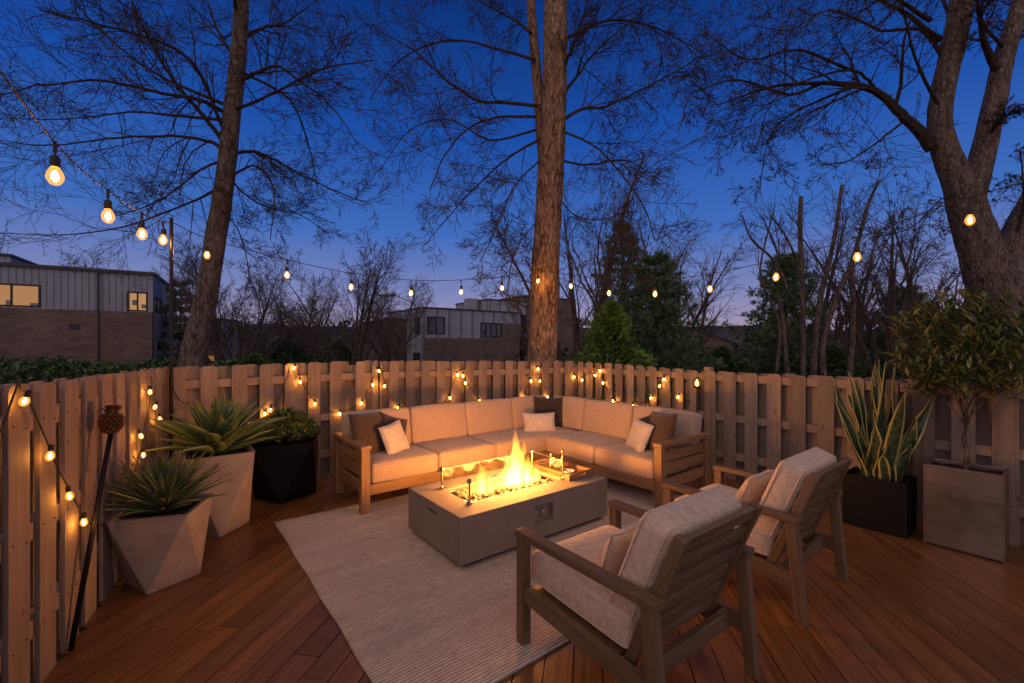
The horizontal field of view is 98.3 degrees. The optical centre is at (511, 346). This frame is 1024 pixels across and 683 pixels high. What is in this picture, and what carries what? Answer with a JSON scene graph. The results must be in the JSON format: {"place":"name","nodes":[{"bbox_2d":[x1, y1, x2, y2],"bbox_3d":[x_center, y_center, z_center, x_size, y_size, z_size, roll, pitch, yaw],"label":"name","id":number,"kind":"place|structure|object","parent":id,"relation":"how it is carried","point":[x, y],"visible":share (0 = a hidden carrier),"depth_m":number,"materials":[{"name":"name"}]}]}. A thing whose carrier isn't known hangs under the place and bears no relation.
{"place":"outdoors","nodes":[
{"label":"outdoors","id":0,"kind":"place"},
{"bbox_2d":[0,0,1023,329],"label":"sky","id":1,"kind":"structure","parent":0,"point":[713,204],"materials":[{"name":"blue"}]},
{"bbox_2d":[56,354,976,661],"bbox_3d":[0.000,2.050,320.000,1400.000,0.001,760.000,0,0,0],"label":"ground","id":2,"kind":"structure","parent":0,"point":[658,404],"depth_m":15.66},
{"bbox_2d":[0,367,168,682],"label":"privacy fence","id":3,"kind":"object","parent":2,"relation":"on","point":[44,533],"visible":0.68,"depth_m":2.32,"materials":[{"name":"brown wood"}]},
{"bbox_2d":[0,377,160,526],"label":"fairy lights","id":4,"kind":"object","parent":3,"relation":"hanging from","point":[27,393],"visible":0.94,"depth_m":2.15,"materials":[{"name":"black rubber"}]},
{"bbox_2d":[0,253,176,383],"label":"flat roofed building","id":5,"kind":"structure","parent":2,"relation":"on","point":[79,313],"depth_m":22.52,"materials":[{"name":"grey metal"}]},
{"bbox_2d":[0,283,40,307],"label":"window","id":6,"kind":"structure","parent":5,"relation":"in","point":[11,295],"depth_m":21.84,"materials":[{"name":"yellow glass"}]},
{"bbox_2d":[127,291,147,311],"bbox_3d":[-20.184,-2.425,23.967,0.860,1.030,0.750,0,0,-31],"label":"window","id":7,"kind":"structure","parent":5,"relation":"in","point":[138,302],"depth_m":24.06,"materials":[{"name":"yellow glass"}]},
{"bbox_2d":[155,297,161,314],"bbox_3d":[-20.250,-2.330,25.287,0.130,0.900,2.070,0,0,-31],"label":"window","id":8,"kind":"structure","parent":5,"relation":"in","point":[158,302],"depth_m":25.33,"materials":[{"name":"black glass"}]},
{"bbox_2d":[55,250,180,279],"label":"bare tree","id":9,"kind":"object","parent":2,"relation":"on","point":[84,263],"visible":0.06,"depth_m":30.43,"materials":[{"name":"brown plant"}]},
{"bbox_2d":[0,354,329,397],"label":"hedge","id":10,"kind":"object","parent":2,"relation":"on","point":[60,366],"visible":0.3,"depth_m":16.03,"materials":[{"name":"green plant"}]},
{"bbox_2d":[158,279,214,366],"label":"pine tree","id":11,"kind":"object","parent":2,"relation":"on","point":[178,335],"visible":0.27,"depth_m":26.57,"materials":[{"name":"green plant"}]},
{"bbox_2d":[0,0,407,367],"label":"bare tree","id":12,"kind":"object","parent":2,"relation":"on","point":[195,347],"visible":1,"depth_m":8.46,"materials":[{"name":"brown plant"}]},
{"bbox_2d":[209,318,239,362],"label":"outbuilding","id":13,"kind":"structure","parent":2,"relation":"on","point":[237,347],"depth_m":31.00,"materials":[{"name":"grey glass"}]},
{"bbox_2d":[149,249,315,365],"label":"bare tree","id":14,"kind":"object","parent":2,"relation":"on","point":[217,360],"visible":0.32,"depth_m":24.96,"materials":[{"name":"brown plant"}]},
{"bbox_2d":[148,231,321,362],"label":"bare tree","id":15,"kind":"object","parent":2,"relation":"on","point":[241,336],"visible":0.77,"depth_m":18.38,"materials":[{"name":"brown plant"}]},
{"bbox_2d":[233,353,283,401],"bbox_3d":[-9.258,1.113,16.110,3.068,1.873,2.859,0,0,0],"label":"bush","id":16,"kind":"object","parent":2,"relation":"on","point":[258,360],"visible":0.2,"depth_m":15.79,"materials":[{"name":"green plant"}]},
{"bbox_2d":[173,361,353,490],"bbox_3d":[-2.764,1.110,5.094,0.194,1.860,2.051,0,0,42],"label":"privacy fence","id":17,"kind":"object","parent":2,"relation":"on","point":[204,385],"visible":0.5,"depth_m":5.12,"materials":[{"name":"brown wood"}]},
{"bbox_2d":[253,337,324,384],"bbox_3d":[-11.098,0.772,22.036,5.472,2.557,4.779,0,0,0],"label":"bush","id":18,"kind":"object","parent":2,"relation":"on","point":[295,355],"visible":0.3,"depth_m":21.63,"materials":[{"name":"green plant"}]},
{"bbox_2d":[238,263,353,362],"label":"bare tree","id":19,"kind":"object","parent":2,"relation":"on","point":[331,288],"visible":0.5,"depth_m":26.39,"materials":[{"name":"brown plant"}]},
{"bbox_2d":[243,226,424,364],"bbox_3d":[-7.916,-1.454,20.207,7.466,7.336,6.234,0,0,-33],"label":"bare tree","id":20,"kind":"object","parent":2,"relation":"on","point":[370,310],"visible":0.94,"depth_m":19.96,"materials":[{"name":"brown plant"}]},
{"bbox_2d":[308,341,364,367],"bbox_3d":[-9.773,0.820,25.122,5.218,2.460,4.484,0,0,0],"label":"bush","id":21,"kind":"object","parent":2,"relation":"on","point":[347,354],"visible":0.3,"depth_m":24.62,"materials":[{"name":"green plant"}]},
{"bbox_2d":[336,274,436,362],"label":"bare tree","id":22,"kind":"object","parent":2,"relation":"on","point":[389,338],"visible":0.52,"depth_m":30.27,"materials":[{"name":"brown plant"}]},
{"bbox_2d":[379,294,422,361],"bbox_3d":[-8.562,-1.030,34.000,3.490,6.160,0.260,0,0,0],"label":"street lamp","id":23,"kind":"object","parent":2,"relation":"on","point":[421,327],"visible":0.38,"depth_m":33.94,"materials":[{"name":"metal"}]},
{"bbox_2d":[352,360,577,411],"bbox_3d":[-0.509,1.109,6.650,3.637,1.862,0.194,0,0,-27],"label":"privacy fence","id":24,"kind":"object","parent":2,"relation":"on","point":[429,382],"visible":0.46,"depth_m":6.39,"materials":[{"name":"brown wood"}]},
{"bbox_2d":[173,363,549,418],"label":"fairy lights","id":25,"kind":"object","parent":24,"relation":"hanging from","point":[299,378],"visible":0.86,"depth_m":5.74,"materials":[{"name":"yellow rubber"}]},
{"bbox_2d":[360,295,576,368],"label":"grey brick house","id":26,"kind":"structure","parent":2,"relation":"on","point":[460,331],"depth_m":41.41,"materials":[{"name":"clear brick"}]},
{"bbox_2d":[413,353,419,360],"bbox_3d":[-8.385,1.000,38.911,0.038,1.000,1.400,0,0,-37],"label":"window","id":27,"kind":"structure","parent":26,"relation":"in","point":[416,356],"depth_m":38.88,"materials":[{"name":"black glass"}]},
{"bbox_2d":[415,317,419,334],"bbox_3d":[-8.320,-1.850,38.835,0.020,1.500,1.000,0,0,-37],"label":"window","id":28,"kind":"structure","parent":26,"relation":"in","point":[418,330],"depth_m":38.74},
{"bbox_2d":[427,317,444,333],"bbox_3d":[-6.767,-1.875,38.931,1.650,1.490,0.550,0,0,-37],"label":"window","id":29,"kind":"structure","parent":26,"relation":"in","point":[434,324],"depth_m":38.90,"materials":[{"name":"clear glass"}]},
{"bbox_2d":[480,323,501,337],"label":"window","id":30,"kind":"structure","parent":26,"relation":"in","point":[485,328],"depth_m":42.56,"materials":[{"name":"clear glass"}]},
{"bbox_2d":[312,0,757,397],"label":"bare tree","id":31,"kind":"object","parent":2,"relation":"on","point":[550,101],"visible":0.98,"depth_m":7.84,"materials":[{"name":"brown plant"}]},
{"bbox_2d":[536,182,1023,295],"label":"string light","id":32,"kind":"object","parent":31,"relation":"hanging from","point":[970,210],"visible":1,"depth_m":4.27,"materials":[{"name":"black rubber"}]},
{"bbox_2d":[542,645,603,682],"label":"deck frame","id":33,"kind":"object","parent":2,"relation":"on","point":[573,668],"depth_m":2.27,"materials":[{"name":"brown wood"}]},
{"bbox_2d":[30,462,1023,682],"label":"deck","id":34,"kind":"structure","parent":33,"relation":"on","point":[246,605],"depth_m":2.54,"materials":[{"name":"brown wood"}]},
{"bbox_2d":[67,405,125,650],"bbox_3d":[-2.354,0.976,2.536,0.128,1.254,0.404,0,0,-22],"label":"garden torch","id":35,"kind":"object","parent":34,"relation":"on","point":[111,422],"visible":1,"depth_m":2.55,"materials":[{"name":"black metal"}]},
{"bbox_2d":[104,493,212,594],"bbox_3d":[-2.405,1.349,3.060,0.457,0.500,0.457,0,0,-16],"label":"planter","id":36,"kind":"object","parent":34,"relation":"on","point":[157,552],"visible":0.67,"depth_m":2.88,"materials":[{"name":"concrete"}]},
{"bbox_2d":[100,446,231,515],"bbox_3d":[-2.407,0.923,3.041,0.847,0.433,0.828,0,0,0],"label":"agave","id":37,"kind":"object","parent":36,"relation":"in","point":[161,486],"visible":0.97,"depth_m":2.98,"materials":[{"name":"green plant"}]},
{"bbox_2d":[169,217,172,459],"bbox_3d":[-3.270,0.180,4.250,0.070,2.840,0.067,0,0,0],"label":"light pole","id":38,"kind":"object","parent":34,"relation":"on","point":[170,321],"visible":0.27,"depth_m":4.24,"materials":[{"name":"black metal"}]},
{"bbox_2d":[0,70,169,242],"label":"string light","id":39,"kind":"object","parent":38,"relation":"hanging from","point":[54,161],"visible":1,"depth_m":2.33,"materials":[{"name":"black rubber"}]},
{"bbox_2d":[173,223,537,294],"bbox_3d":[-1.511,-1.030,6.039,5.010,0.648,0.391,0,0,-41],"label":"string light","id":40,"kind":"object","parent":38,"relation":"hanging from","point":[287,270],"visible":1,"depth_m":5.71,"materials":[{"name":"black rubber"}]},
{"bbox_2d":[181,445,254,537],"bbox_3d":[-2.590,1.254,3.900,0.512,0.690,0.512,0,0,-38],"label":"planter","id":41,"kind":"object","parent":34,"relation":"on","point":[229,511],"visible":0.61,"depth_m":3.75,"materials":[{"name":"concrete"}]},
{"bbox_2d":[145,393,287,455],"bbox_3d":[-2.600,0.684,3.897,1.062,0.550,1.046,0,0,0],"label":"agave","id":42,"kind":"object","parent":41,"relation":"in","point":[220,428],"visible":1,"depth_m":3.77,"materials":[{"name":"green plant"}]},
{"bbox_2d":[251,434,318,503],"bbox_3d":[-2.440,1.294,4.780,0.612,0.610,0.612,0,0,-18],"label":"planter","id":43,"kind":"object","parent":34,"relation":"on","point":[283,473],"visible":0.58,"depth_m":4.53,"materials":[{"name":"black plastic"}]},
{"bbox_2d":[250,405,322,444],"bbox_3d":[-2.443,0.835,4.776,0.798,0.416,0.792,0,0,0],"label":"boxy shrub","id":44,"kind":"object","parent":43,"relation":"on","point":[304,424],"visible":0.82,"depth_m":4.65,"materials":[{"name":"green plant"}]},
{"bbox_2d":[378,357,379,408],"bbox_3d":[-1.760,0.865,5.864,0.020,1.470,0.020,0,0,22],"label":"light stake","id":45,"kind":"object","parent":34,"relation":"on","point":[379,383],"visible":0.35,"depth_m":5.86,"materials":[{"name":"black metal"}]},
{"bbox_2d":[274,473,681,682],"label":"area rug","id":46,"kind":"object","parent":34,"relation":"on","point":[402,601],"visible":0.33,"depth_m":2.84,"materials":[{"name":"beige fabric"}]},
{"bbox_2d":[408,450,606,566],"bbox_3d":[-0.005,1.118,3.956,1.580,0.940,0.864,0,0,-38],"label":"fire table","id":47,"kind":"object","parent":46,"relation":"on","point":[467,520],"visible":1,"depth_m":3.63,"materials":[{"name":"concrete"}]},
{"bbox_2d":[529,458,592,480],"bbox_3d":[0.469,1.177,4.300,0.320,0.062,0.560,0,0,-38],"label":"serving tray","id":48,"kind":"object","parent":47,"relation":"on","point":[579,472],"visible":0.81,"depth_m":4.26,"materials":[{"name":"brown wood"}]},
{"bbox_2d":[549,452,553,469],"bbox_3d":[0.378,1.105,4.254,0.044,0.182,0.044,0,0,0],"label":"oil bottle","id":49,"kind":"object","parent":48,"relation":"on","point":[551,465],"visible":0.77,"depth_m":4.24,"materials":[{"name":"glass"}]},
{"bbox_2d":[560,449,564,470],"bbox_3d":[0.487,1.089,4.276,0.042,0.212,0.042,0,0,0],"label":"oil bottle","id":50,"kind":"object","parent":48,"relation":"on","point":[562,452],"visible":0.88,"depth_m":4.27,"materials":[{"name":"glass"}]},
{"bbox_2d":[564,469,573,474],"bbox_3d":[0.528,1.175,4.143,0.110,0.042,0.110,0,0,0],"label":"snack bowl","id":51,"kind":"object","parent":48,"relation":"on","point":[568,471],"visible":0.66,"depth_m":4.17,"materials":[{"name":"beige ceramic"}]},
{"bbox_2d":[515,486,762,682],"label":"armchair","id":52,"kind":"object","parent":46,"relation":"on","point":[684,556],"visible":0.95,"depth_m":2.02,"materials":[{"name":"brown wood"}]},
{"bbox_2d":[599,522,637,574],"bbox_3d":[0.625,1.022,2.265,0.472,0.299,0.137,-2,24,-36],"label":"lumbar pillow","id":53,"kind":"object","parent":52,"relation":"on","point":[615,553],"visible":0.38,"depth_m":2.12,"materials":[{"name":"beige fabric"}]},
{"bbox_2d":[662,447,852,626],"bbox_3d":[1.712,1.145,3.113,0.818,0.915,0.960,0,0,-39],"label":"armchair","id":54,"kind":"object","parent":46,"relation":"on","point":[802,493],"visible":0.79,"depth_m":2.75,"materials":[{"name":"brown wood"}]},
{"bbox_2d":[736,471,773,503],"bbox_3d":[1.713,1.023,3.119,0.471,0.302,0.137,3,21,-40],"label":"lumbar pillow","id":55,"kind":"object","parent":54,"relation":"on","point":[752,489],"visible":0.49,"depth_m":2.99,"materials":[{"name":"beige fabric"}]},
{"bbox_2d":[333,395,709,514],"bbox_3d":[0.098,1.151,4.868,3.249,0.898,2.579,0,0,-38],"label":"sectional sofa","id":56,"kind":"object","parent":34,"relation":"on","point":[592,434],"visible":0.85,"depth_m":4.99,"materials":[{"name":"beige fabric"}]},
{"bbox_2d":[348,411,384,454],"bbox_3d":[-1.518,0.926,4.688,0.156,0.472,0.485,-19,-13,25],"label":"throw pillow","id":57,"kind":"object","parent":56,"relation":"on","point":[364,428],"visible":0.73,"depth_m":4.62,"materials":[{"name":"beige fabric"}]},
{"bbox_2d":[378,420,409,453],"bbox_3d":[-1.261,0.985,4.752,0.130,0.344,0.341,-23,-5,26],"label":"throw pillow","id":58,"kind":"object","parent":56,"relation":"on","point":[394,438],"visible":0.84,"depth_m":4.69,"materials":[{"name":"beige fabric"}]},
{"bbox_2d":[381,412,407,434],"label":"throw pillow","id":59,"kind":"object","parent":56,"relation":"on","point":[387,420],"visible":0.43,"depth_m":4.92,"materials":[{"name":"brown fabric"}]},
{"bbox_2d":[522,411,555,430],"bbox_3d":[0.366,1.009,5.915,0.448,0.281,0.120,-1,-16,-10],"label":"throw pillow","id":60,"kind":"object","parent":56,"relation":"on","point":[542,421],"visible":0.91,"depth_m":5.88,"materials":[{"name":"beige fabric"}]},
{"bbox_2d":[533,396,563,426],"bbox_3d":[0.520,0.926,6.308,0.449,0.435,0.156,2,-13,-2],"label":"throw pillow","id":61,"kind":"object","parent":56,"relation":"on","point":[541,404],"visible":0.7,"depth_m":6.27,"materials":[{"name":"brown fabric"}]},
{"bbox_2d":[625,418,653,451],"bbox_3d":[1.394,0.986,4.866,0.131,0.352,0.353,22,0,-17],"label":"throw pillow","id":62,"kind":"object","parent":56,"relation":"on","point":[639,436],"visible":0.89,"depth_m":4.78,"materials":[{"name":"beige fabric"}]},
{"bbox_2d":[634,415,650,423],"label":"throw pillow","id":63,"kind":"object","parent":56,"relation":"on","point":[645,420],"visible":0.14,"depth_m":5.03,"materials":[{"name":"beige fabric"}]},
{"bbox_2d":[646,411,676,450],"bbox_3d":[1.582,0.926,4.749,0.162,0.473,0.477,18,-9,-12],"label":"throw pillow","id":64,"kind":"object","parent":56,"relation":"on","point":[664,426],"visible":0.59,"depth_m":4.64,"materials":[{"name":"brown fabric"}]},
{"bbox_2d":[692,377,701,464],"bbox_3d":[2.314,0.986,5.541,0.114,1.226,0.100,0,0,0],"label":"garden torch","id":65,"kind":"object","parent":34,"relation":"on","point":[696,384],"visible":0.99,"depth_m":5.53,"materials":[{"name":"black metal"}]},
{"bbox_2d":[842,466,916,538],"bbox_3d":[3.287,1.371,3.969,0.360,0.455,0.450,0,0,-38],"label":"planter","id":66,"kind":"object","parent":34,"relation":"on","point":[882,506],"visible":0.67,"depth_m":3.84,"materials":[{"name":"black plastic"}]},
{"bbox_2d":[834,359,935,481],"bbox_3d":[3.256,0.651,3.979,0.487,1.079,0.704,0,0,-28],"label":"snake plant","id":67,"kind":"object","parent":66,"relation":"on","point":[882,449],"visible":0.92,"depth_m":3.90,"materials":[{"name":"green plant"}]},
{"bbox_2d":[923,458,1008,561],"bbox_3d":[3.622,1.274,3.539,0.326,0.649,0.445,0,0,-38],"label":"planter","id":68,"kind":"object","parent":34,"relation":"on","point":[965,510],"visible":0.98,"depth_m":3.43,"materials":[{"name":"concrete"}]},
{"bbox_2d":[880,286,1023,469],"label":"topiary tree","id":69,"kind":"object","parent":68,"relation":"in","point":[1000,354],"visible":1,"depth_m":3.47,"materials":[{"name":"green plant"}]},
{"bbox_2d":[177,317,973,366],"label":"wood","id":70,"kind":"object","parent":2,"relation":"on","point":[569,354],"visible":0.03,"depth_m":46.48,"materials":[{"name":"plant"}]},
{"bbox_2d":[468,121,718,390],"bbox_3d":[2.033,-2.486,14.288,6.952,9.334,5.968,0,0,0],"label":"bare tree","id":71,"kind":"object","parent":2,"relation":"on","point":[604,291],"visible":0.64,"depth_m":13.40,"materials":[{"name":"brown plant"}]},
{"bbox_2d":[563,299,658,403],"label":"cedar tree","id":72,"kind":"object","parent":2,"relation":"on","point":[609,331],"visible":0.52,"depth_m":10.90,"materials":[{"name":"green plant"}]},
{"bbox_2d":[569,222,665,349],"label":"pine tree","id":73,"kind":"object","parent":2,"relation":"on","point":[616,262],"visible":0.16,"depth_m":21.63,"materials":[{"name":"green plant"}]},
{"bbox_2d":[578,362,705,431],"bbox_3d":[1.833,1.140,6.575,0.194,1.800,2.292,0,0,-38],"label":"privacy fence","id":74,"kind":"object","parent":2,"relation":"on","point":[629,372],"visible":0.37,"depth_m":6.38,"materials":[{"name":"brown wood"}]},
{"bbox_2d":[573,366,689,404],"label":"fairy lights","id":75,"kind":"object","parent":74,"relation":"hanging from","point":[678,394],"visible":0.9,"depth_m":6.37,"materials":[{"name":"yellow glass"}]},
{"bbox_2d":[578,168,714,338],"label":"bare tree","id":76,"kind":"object","parent":2,"relation":"on","point":[685,272],"visible":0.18,"depth_m":25.81,"materials":[{"name":"brown plant"}]},
{"bbox_2d":[606,248,726,405],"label":"pine tree","id":77,"kind":"object","parent":2,"relation":"on","point":[663,313],"visible":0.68,"depth_m":15.01,"materials":[{"name":"green plant"}]},
{"bbox_2d":[597,188,761,386],"bbox_3d":[6.010,-2.577,18.570,6.088,9.520,7.091,0,0,-36],"label":"bare tree","id":78,"kind":"object","parent":2,"relation":"on","point":[701,307],"visible":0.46,"depth_m":17.74,"materials":[{"name":"brown plant"}]},
{"bbox_2d":[643,235,761,366],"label":"bare tree","id":79,"kind":"object","parent":2,"relation":"on","point":[702,327],"visible":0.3,"depth_m":25.93,"materials":[{"name":"brown plant"}]},
{"bbox_2d":[670,329,736,351],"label":"distant house","id":80,"kind":"structure","parent":2,"relation":"on","point":[727,343],"depth_m":56.94,"materials":[{"name":"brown brick"}]},
{"bbox_2d":[684,345,759,398],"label":"cedar tree","id":81,"kind":"object","parent":2,"relation":"on","point":[737,364],"visible":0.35,"depth_m":16.56,"materials":[{"name":"green plant"}]},
{"bbox_2d":[704,251,866,390],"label":"pine tree","id":82,"kind":"object","parent":2,"relation":"on","point":[769,323],"visible":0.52,"depth_m":18.64,"materials":[{"name":"green plant"}]},
{"bbox_2d":[719,172,900,376],"bbox_3d":[14.096,-3.031,20.157,7.786,10.454,6.684,0,0,14],"label":"bare tree","id":83,"kind":"object","parent":2,"relation":"on","point":[837,329],"visible":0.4,"depth_m":20.04,"materials":[{"name":"brown plant"}]},
{"bbox_2d":[736,146,911,376],"bbox_3d":[8.789,-2.247,12.939,4.539,7.162,1.926,0,0,0],"label":"lopped tree","id":84,"kind":"object","parent":2,"relation":"on","point":[818,356],"visible":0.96,"depth_m":12.95,"materials":[{"name":"brown plant"}]},
{"bbox_2d":[628,0,1023,385],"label":"bare tree","id":85,"kind":"object","parent":2,"relation":"on","point":[990,254],"visible":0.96,"depth_m":8.91,"materials":[{"name":"brown plant"}]},
{"bbox_2d":[779,342,883,397],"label":"cedar tree","id":86,"kind":"object","parent":2,"relation":"on","point":[834,353],"visible":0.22,"depth_m":15.46,"materials":[{"name":"green plant"}]},
{"bbox_2d":[791,184,932,371],"bbox_3d":[19.012,-2.713,24.182,6.267,9.800,7.300,0,0,-16],"label":"bare tree","id":87,"kind":"object","parent":2,"relation":"on","point":[842,339],"visible":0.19,"depth_m":23.36,"materials":[{"name":"brown plant"}]},
{"bbox_2d":[704,367,1023,546],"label":"privacy fence","id":88,"kind":"object","parent":2,"relation":"on","point":[995,433],"visible":0.64,"depth_m":4.58,"materials":[{"name":"brown wood"}]},
{"bbox_2d":[768,188,960,379],"bbox_3d":[12.079,-2.123,15.432,5.491,8.587,6.396,0,0,33],"label":"bare tree","id":89,"kind":"object","parent":2,"relation":"on","point":[890,304],"visible":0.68,"depth_m":15.20,"materials":[{"name":"brown plant"}]},
{"bbox_2d":[834,282,976,384],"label":"pine tree","id":90,"kind":"object","parent":2,"relation":"on","point":[879,341],"visible":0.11,"depth_m":19.94,"materials":[{"name":"green plant"}]},
{"bbox_2d":[825,164,1020,380],"bbox_3d":[17.335,-2.396,17.240,6.813,9.147,5.849,0,0,-15],"label":"bare tree","id":91,"kind":"object","parent":2,"relation":"on","point":[930,276],"visible":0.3,"depth_m":17.78,"materials":[{"name":"brown plant"}]},
{"bbox_2d":[245,324,880,348],"bbox_3d":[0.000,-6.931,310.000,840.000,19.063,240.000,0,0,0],"label":"hills","id":92,"kind":"structure","parent":0,"point":[725,332],"depth_m":241.21,"materials":[{"name":"plant"}]}
]}

